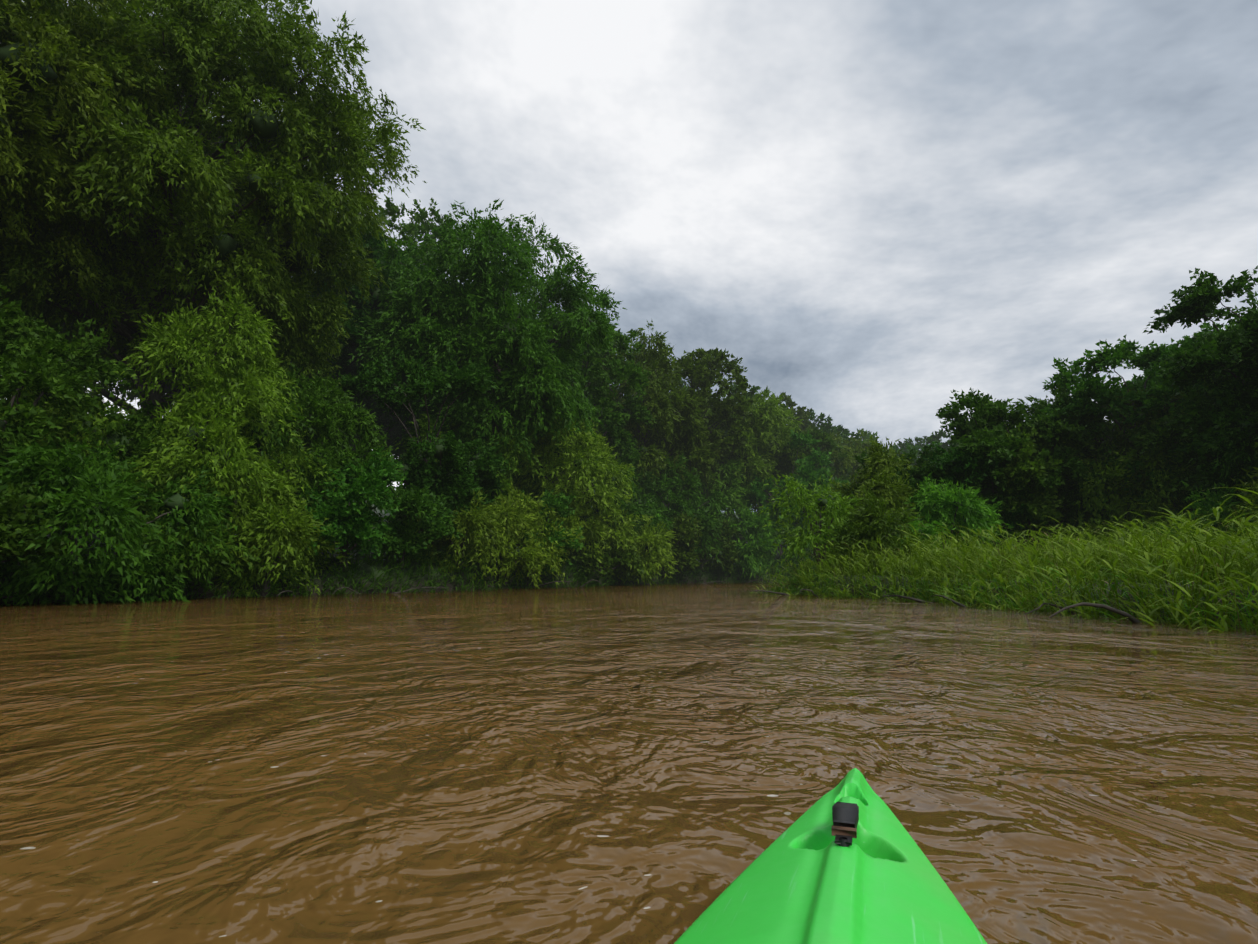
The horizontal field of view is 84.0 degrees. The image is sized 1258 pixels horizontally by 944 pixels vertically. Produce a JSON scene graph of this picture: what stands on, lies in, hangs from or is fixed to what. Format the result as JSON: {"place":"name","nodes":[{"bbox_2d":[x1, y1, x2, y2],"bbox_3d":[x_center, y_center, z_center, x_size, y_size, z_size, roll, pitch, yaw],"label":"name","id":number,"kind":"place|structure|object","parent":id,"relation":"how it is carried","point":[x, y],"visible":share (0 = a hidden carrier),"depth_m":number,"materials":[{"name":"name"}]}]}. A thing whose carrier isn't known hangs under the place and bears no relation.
{"place":"outdoors","nodes":[
{"label":"outdoors","id":0,"kind":"place"},
{"bbox_2d":[0,500,1256,623],"bbox_3d":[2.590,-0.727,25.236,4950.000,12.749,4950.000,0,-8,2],"label":"ground","id":1,"kind":"structure","parent":0,"point":[365,565],"depth_m":29.47,"materials":[{"name":"brown soil"}]},
{"bbox_2d":[0,459,73,564],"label":"bush","id":2,"kind":"object","parent":1,"relation":"on","point":[12,531],"visible":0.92,"depth_m":17.57,"materials":[{"name":"green plant"}]},
{"bbox_2d":[0,326,114,464],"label":"broad tree","id":3,"kind":"object","parent":1,"relation":"on","point":[112,388],"depth_m":48.66,"materials":[{"name":"green plant"}]},
{"bbox_2d":[0,0,170,318],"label":"willow tree","id":4,"kind":"object","parent":1,"relation":"on","point":[16,63],"visible":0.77,"depth_m":23.54,"materials":[{"name":"green plant"}]},
{"bbox_2d":[0,282,193,510],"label":"broad tree","id":5,"kind":"object","parent":1,"relation":"on","point":[42,352],"visible":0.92,"depth_m":22.20,"materials":[{"name":"green plant"}]},
{"bbox_2d":[0,430,238,605],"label":"bush","id":6,"kind":"object","parent":1,"relation":"on","point":[73,489],"visible":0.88,"depth_m":19.46,"materials":[{"name":"green plant"}]},
{"bbox_2d":[5,58,292,411],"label":"broad tree","id":7,"kind":"object","parent":1,"relation":"on","point":[167,389],"depth_m":41.13,"materials":[{"name":"green plant"}]},
{"bbox_2d":[28,458,271,581],"bbox_3d":[-15.376,1.602,23.293,6.433,4.215,6.992,-5,-9,30],"label":"bush","id":8,"kind":"object","parent":1,"relation":"on","point":[205,559],"visible":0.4,"depth_m":22.40,"materials":[{"name":"green plant"}]},
{"bbox_2d":[110,378,201,421],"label":"broad tree","id":9,"kind":"object","parent":1,"relation":"on","point":[131,397],"depth_m":49.79,"materials":[{"name":"green plant"}]},
{"bbox_2d":[0,279,341,549],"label":"willow tree","id":10,"kind":"object","parent":1,"relation":"on","point":[259,376],"visible":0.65,"depth_m":24.97,"materials":[{"name":"green plant"}]},
{"bbox_2d":[0,0,426,419],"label":"willow tree","id":11,"kind":"object","parent":1,"relation":"on","point":[189,168],"visible":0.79,"depth_m":28.01,"materials":[{"name":"green plant"}]},
{"bbox_2d":[129,363,402,554],"bbox_3d":[-16.123,-0.590,31.063,10.793,9.257,10.979,7,-11,-40],"label":"willow tree","id":12,"kind":"object","parent":1,"relation":"on","point":[332,422],"visible":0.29,"depth_m":30.09,"materials":[{"name":"green plant"}]},
{"bbox_2d":[193,452,352,596],"bbox_3d":[-13.310,2.032,26.035,5.016,5.510,6.914,0,-8,-2],"label":"bush","id":13,"kind":"object","parent":1,"relation":"on","point":[285,533],"visible":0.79,"depth_m":24.87,"materials":[{"name":"green plant"}]},
{"bbox_2d":[217,142,432,448],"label":"broad tree","id":14,"kind":"object","parent":1,"relation":"on","point":[371,242],"visible":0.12,"depth_m":42.76,"materials":[{"name":"green plant"}]},
{"bbox_2d":[277,447,409,570],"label":"broad tree","id":15,"kind":"object","parent":1,"relation":"on","point":[346,530],"visible":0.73,"depth_m":28.28,"materials":[{"name":"green plant"}]},
{"bbox_2d":[291,341,420,503],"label":"broad tree","id":16,"kind":"object","parent":1,"relation":"on","point":[395,435],"visible":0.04,"depth_m":50.34,"materials":[{"name":"green plant"}]},
{"bbox_2d":[2,579,765,599],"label":"driftwood","id":17,"kind":"object","parent":1,"relation":"on","point":[479,588],"visible":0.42,"depth_m":32.72,"materials":[{"name":"brown wood"}]},
{"bbox_2d":[0,534,815,605],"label":"riverbank","id":18,"kind":"structure","parent":1,"relation":"on","point":[511,586],"depth_m":31.90,"materials":[{"name":"brown soil"}]},
{"bbox_2d":[356,479,463,568],"bbox_3d":[-11.059,2.343,32.622,6.002,4.434,4.789,-1,-8,9],"label":"bush","id":19,"kind":"object","parent":1,"relation":"on","point":[411,539],"visible":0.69,"depth_m":31.57,"materials":[{"name":"green plant"}]},
{"bbox_2d":[327,347,511,543],"bbox_3d":[-10.415,-0.692,36.978,8.406,11.028,9.394,-7,-11,42],"label":"broad tree","id":20,"kind":"object","parent":1,"relation":"on","point":[457,477],"visible":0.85,"depth_m":35.18,"materials":[{"name":"green plant"}]},
{"bbox_2d":[327,196,520,461],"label":"broad tree","id":21,"kind":"object","parent":1,"relation":"on","point":[413,230],"visible":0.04,"depth_m":53.05,"materials":[{"name":"green plant"}]},
{"bbox_2d":[404,488,505,580],"bbox_3d":[-9.017,3.325,35.664,5.725,4.734,5.945,0,-8,2],"label":"bush","id":22,"kind":"object","parent":1,"relation":"on","point":[470,517],"visible":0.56,"depth_m":34.46,"materials":[{"name":"green plant"}]},
{"bbox_2d":[375,413,548,561],"bbox_3d":[-9.865,1.172,42.016,10.084,8.871,10.012,-6,-10,35],"label":"willow tree","id":23,"kind":"object","parent":1,"relation":"on","point":[512,462],"visible":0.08,"depth_m":39.95,"materials":[{"name":"green plant"}]},
{"bbox_2d":[347,198,627,561],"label":"broad tree","id":24,"kind":"object","parent":1,"relation":"on","point":[532,384],"visible":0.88,"depth_m":40.08,"materials":[{"name":"green plant"}]},
{"bbox_2d":[455,481,576,588],"bbox_3d":[-6.202,3.397,37.673,7.337,5.992,4.848,5,-10,-33],"label":"bush","id":25,"kind":"object","parent":1,"relation":"on","point":[515,515],"visible":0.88,"depth_m":36.86,"materials":[{"name":"green plant"}]},
{"bbox_2d":[488,489,584,582],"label":"bush","id":26,"kind":"object","parent":1,"relation":"on","point":[560,504],"visible":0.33,"depth_m":39.90,"materials":[{"name":"green plant"}]},
{"bbox_2d":[514,274,612,399],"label":"broad tree","id":27,"kind":"object","parent":1,"relation":"on","point":[555,321],"depth_m":60.25,"materials":[{"name":"green plant"}]},
{"bbox_2d":[518,492,613,569],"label":"bush","id":28,"kind":"object","parent":1,"relation":"on","point":[571,522],"visible":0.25,"depth_m":43.98,"materials":[{"name":"green plant"}]},
{"bbox_2d":[497,415,637,555],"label":"willow tree","id":29,"kind":"object","parent":1,"relation":"on","point":[590,472],"visible":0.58,"depth_m":43.55,"materials":[{"name":"green plant"}]},
{"bbox_2d":[490,317,656,552],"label":"broad tree","id":30,"kind":"object","parent":1,"relation":"on","point":[619,372],"visible":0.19,"depth_m":51.04,"materials":[{"name":"green plant"}]},
{"bbox_2d":[561,518,643,585],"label":"bush","id":31,"kind":"object","parent":1,"relation":"on","point":[611,560],"visible":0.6,"depth_m":46.07,"materials":[{"name":"green plant"}]},
{"bbox_2d":[539,454,674,556],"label":"willow tree","id":32,"kind":"object","parent":1,"relation":"on","point":[631,506],"visible":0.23,"depth_m":51.06,"materials":[{"name":"green plant"}]},
{"bbox_2d":[594,497,672,565],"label":"bush","id":33,"kind":"object","parent":1,"relation":"on","point":[654,516],"visible":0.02,"depth_m":51.81,"materials":[{"name":"green plant"}]},
{"bbox_2d":[588,502,679,584],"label":"bush","id":34,"kind":"object","parent":1,"relation":"on","point":[650,543],"visible":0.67,"depth_m":47.66,"materials":[{"name":"green plant"}]},
{"bbox_2d":[611,333,669,404],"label":"broad tree","id":35,"kind":"object","parent":1,"relation":"on","point":[621,389],"depth_m":68.32,"materials":[{"name":"green plant"}]},
{"bbox_2d":[572,320,715,554],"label":"willow tree","id":36,"kind":"object","parent":1,"relation":"on","point":[658,401],"visible":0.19,"depth_m":57.74,"materials":[{"name":"green plant"}]},
{"bbox_2d":[636,512,704,579],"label":"bush","id":37,"kind":"object","parent":1,"relation":"on","point":[682,529],"visible":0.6,"depth_m":53.38,"materials":[{"name":"green plant"}]},
{"bbox_2d":[616,452,739,569],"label":"willow tree","id":38,"kind":"object","parent":1,"relation":"on","point":[678,488],"visible":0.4,"depth_m":56.28,"materials":[{"name":"green plant"}]},
{"bbox_2d":[623,347,765,566],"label":"broad tree","id":39,"kind":"object","parent":1,"relation":"on","point":[700,374],"visible":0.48,"depth_m":61.61,"materials":[{"name":"green plant"}]},
{"bbox_2d":[668,371,760,409],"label":"broad tree","id":40,"kind":"object","parent":1,"relation":"on","point":[752,390],"visible":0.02,"depth_m":78.28,"materials":[{"name":"green plant"}]},
{"bbox_2d":[666,457,764,565],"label":"willow tree","id":41,"kind":"object","parent":1,"relation":"on","point":[734,496],"visible":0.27,"depth_m":62.48,"materials":[{"name":"green plant"}]},
{"bbox_2d":[718,504,781,577],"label":"bush","id":42,"kind":"object","parent":1,"relation":"on","point":[754,548],"visible":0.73,"depth_m":59.04,"materials":[{"name":"green plant"}]},
{"bbox_2d":[695,386,805,548],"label":"willow tree","id":43,"kind":"object","parent":1,"relation":"on","point":[755,438],"visible":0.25,"depth_m":65.47,"materials":[{"name":"green plant"}]},
{"bbox_2d":[757,512,815,577],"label":"bush","id":44,"kind":"object","parent":1,"relation":"on","point":[773,559],"visible":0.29,"depth_m":61.62,"materials":[{"name":"green plant"}]},
{"bbox_2d":[728,426,849,569],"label":"broad tree","id":45,"kind":"object","parent":1,"relation":"on","point":[808,474],"visible":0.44,"depth_m":62.53,"materials":[{"name":"green plant"}]},
{"bbox_2d":[770,392,823,449],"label":"broad tree","id":46,"kind":"object","parent":1,"relation":"on","point":[800,412],"depth_m":85.24,"materials":[{"name":"green plant"}]},
{"bbox_2d":[746,403,851,515],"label":"broad tree","id":47,"kind":"object","parent":1,"relation":"on","point":[829,443],"visible":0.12,"depth_m":68.41,"materials":[{"name":"green plant"}]},
{"bbox_2d":[782,538,823,579],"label":"bush","id":48,"kind":"object","parent":1,"relation":"on","point":[796,561],"visible":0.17,"depth_m":61.27,"materials":[{"name":"green plant"}]},
{"bbox_2d":[782,480,852,550],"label":"bush","id":49,"kind":"object","parent":1,"relation":"on","point":[814,519],"visible":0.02,"depth_m":63.64,"materials":[{"name":"green plant"}]},
{"bbox_2d":[757,473,879,580],"bbox_3d":[8.528,2.562,31.098,6.237,5.294,5.218,6,-10,-36],"label":"bush","id":50,"kind":"object","parent":1,"relation":"on","point":[816,535],"visible":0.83,"depth_m":30.48,"materials":[{"name":"green plant"}]},
{"bbox_2d":[796,408,860,474],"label":"broad tree","id":51,"kind":"object","parent":1,"relation":"on","point":[828,427],"visible":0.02,"depth_m":87.72,"materials":[{"name":"green plant"}]},
{"bbox_2d":[794,430,888,520],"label":"willow tree","id":52,"kind":"object","parent":1,"relation":"on","point":[850,461],"visible":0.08,"depth_m":72.73,"materials":[{"name":"green plant"}]},
{"bbox_2d":[819,507,898,575],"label":"bush","id":53,"kind":"object","parent":1,"relation":"on","point":[840,548],"depth_m":32.88,"materials":[{"name":"green plant"}]},
{"bbox_2d":[841,428,879,443],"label":"broad tree","id":54,"kind":"object","parent":1,"relation":"on","point":[868,435],"visible":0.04,"depth_m":109.36,"materials":[{"name":"green plant"}]},
{"bbox_2d":[821,480,939,576],"bbox_3d":[10.874,2.704,30.161,5.236,4.521,4.608,-3,-9,22],"label":"bush","id":55,"kind":"object","parent":1,"relation":"on","point":[872,523],"visible":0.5,"depth_m":29.25,"materials":[{"name":"green plant"}]},
{"bbox_2d":[842,439,921,455],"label":"broad tree","id":56,"kind":"object","parent":1,"relation":"on","point":[906,451],"visible":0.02,"depth_m":89.22,"materials":[{"name":"green plant"}]},
{"bbox_2d":[827,434,940,547],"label":"willow tree","id":57,"kind":"object","parent":1,"relation":"on","point":[893,494],"visible":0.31,"depth_m":34.73,"materials":[{"name":"green plant"}]},
{"bbox_2d":[892,432,934,466],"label":"broad tree","id":58,"kind":"object","parent":1,"relation":"on","point":[900,444],"depth_m":98.44,"materials":[{"name":"green plant"}]},
{"bbox_2d":[854,452,983,539],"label":"broad tree","id":59,"kind":"object","parent":1,"relation":"on","point":[912,484],"visible":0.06,"depth_m":34.60,"materials":[{"name":"green plant"}]},
{"bbox_2d":[854,444,996,514],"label":"broad tree","id":60,"kind":"object","parent":1,"relation":"on","point":[925,471],"visible":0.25,"depth_m":35.81,"materials":[{"name":"green plant"}]},
{"bbox_2d":[922,428,958,453],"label":"broad tree","id":61,"kind":"object","parent":1,"relation":"on","point":[937,437],"visible":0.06,"depth_m":84.57,"materials":[{"name":"green plant"}]},
{"bbox_2d":[755,584,1141,622],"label":"driftwood","id":62,"kind":"object","parent":1,"relation":"on","point":[1121,613],"visible":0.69,"depth_m":14.40,"materials":[{"name":"brown wood"}]},
{"bbox_2d":[891,472,1013,578],"bbox_3d":[14.432,2.828,33.372,6.224,5.596,6.859,1,-8,-9],"label":"bush","id":63,"kind":"object","parent":1,"relation":"on","point":[944,503],"visible":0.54,"depth_m":32.32,"materials":[{"name":"green plant"}]},
{"bbox_2d":[916,441,1048,556],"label":"broad tree","id":64,"kind":"object","parent":1,"relation":"on","point":[956,459],"visible":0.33,"depth_m":34.06,"materials":[{"name":"green plant"}]},
{"bbox_2d":[729,476,1257,632],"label":"reeds","id":65,"kind":"object","parent":1,"relation":"on","point":[1177,565],"visible":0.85,"depth_m":17.76,"materials":[{"name":"green plant"}]},
{"bbox_2d":[910,387,1093,547],"bbox_3d":[19.067,0.788,36.177,8.032,10.456,8.402,-4,-9,24],"label":"broad tree","id":66,"kind":"object","parent":1,"relation":"on","point":[982,442],"visible":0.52,"depth_m":34.21,"materials":[{"name":"green plant"}]},
{"bbox_2d":[953,388,1116,549],"bbox_3d":[21.305,1.167,36.813,7.588,10.388,8.403,-7,-11,39],"label":"broad tree","id":67,"kind":"object","parent":1,"relation":"on","point":[1056,430],"visible":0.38,"depth_m":34.73,"materials":[{"name":"green plant"}]},
{"bbox_2d":[989,422,1109,552],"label":"broad tree","id":68,"kind":"object","parent":1,"relation":"on","point":[1016,468],"visible":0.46,"depth_m":33.62,"materials":[{"name":"green plant"}]},
{"bbox_2d":[1005,378,1147,554],"bbox_3d":[23.905,1.045,38.063,8.543,11.571,8.974,-4,-9,26],"label":"willow tree","id":69,"kind":"object","parent":1,"relation":"on","point":[1109,424],"visible":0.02,"depth_m":35.69,"materials":[{"name":"green plant"}]},
{"bbox_2d":[1029,384,1189,479],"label":"broad tree","id":70,"kind":"object","parent":1,"relation":"on","point":[1137,403],"visible":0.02,"depth_m":34.32,"materials":[{"name":"green plant"}]},
{"bbox_2d":[1031,427,1198,556],"bbox_3d":[23.482,1.577,34.319,8.125,7.802,7.479,-1,-8,4],"label":"willow tree","id":71,"kind":"object","parent":1,"relation":"on","point":[1113,509],"visible":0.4,"depth_m":32.88,"materials":[{"name":"green plant"}]},
{"bbox_2d":[1029,329,1234,521],"bbox_3d":[25.460,-0.533,34.844,9.944,12.178,8.457,-3,-9,17],"label":"broad tree","id":72,"kind":"object","parent":1,"relation":"on","point":[1086,388],"visible":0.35,"depth_m":34.22,"materials":[{"name":"green plant"}]},
{"bbox_2d":[1088,393,1197,465],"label":"broad tree","id":73,"kind":"object","parent":1,"relation":"on","point":[1106,428],"depth_m":36.69,"materials":[{"name":"green plant"}]},
{"bbox_2d":[1094,408,1213,532],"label":"broad tree","id":74,"kind":"object","parent":1,"relation":"on","point":[1136,488],"visible":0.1,"depth_m":32.77,"materials":[{"name":"green plant"}]},
{"bbox_2d":[1110,322,1232,439],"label":"broad tree","id":75,"kind":"object","parent":1,"relation":"on","point":[1203,327],"depth_m":36.64,"materials":[{"name":"green plant"}]},
{"bbox_2d":[1139,481,1257,570],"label":"bush","id":76,"kind":"object","parent":1,"relation":"on","point":[1207,507],"visible":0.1,"depth_m":28.39,"materials":[{"name":"green plant"}]},
{"bbox_2d":[1143,265,1257,505],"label":"broad tree","id":77,"kind":"object","parent":1,"relation":"on","point":[1202,300],"visible":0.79,"depth_m":29.01,"materials":[{"name":"green plant"}]},
{"bbox_2d":[1201,413,1257,522],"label":"willow tree","id":78,"kind":"object","parent":1,"relation":"on","point":[1236,447],"visible":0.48,"depth_m":27.96,"materials":[{"name":"green plant"}]},
{"bbox_2d":[1203,291,1257,429],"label":"broad tree","id":79,"kind":"object","parent":1,"relation":"on","point":[1238,381],"visible":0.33,"depth_m":28.79,"materials":[{"name":"green plant"}]},
{"bbox_2d":[1225,457,1257,558],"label":"bush","id":80,"kind":"object","parent":1,"relation":"on","point":[1249,496],"visible":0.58,"depth_m":24.52,"materials":[{"name":"green plant"}]},
{"bbox_2d":[0,583,1257,943],"bbox_3d":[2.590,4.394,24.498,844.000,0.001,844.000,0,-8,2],"label":"river water","id":81,"kind":"structure","parent":0,"point":[626,765],"depth_m":3.22,"materials":[{"name":"brown liquid"}]},
{"bbox_2d":[674,768,986,943],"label":"kayak","id":82,"kind":"object","parent":81,"relation":"on","point":[845,860],"visible":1,"depth_m":1.26,"materials":[{"name":"plastic"}]},
{"bbox_2d":[4,0,1257,511],"label":"sky","id":83,"kind":"structure","parent":0,"point":[884,209],"materials":[{"name":"grey"}]}
]}

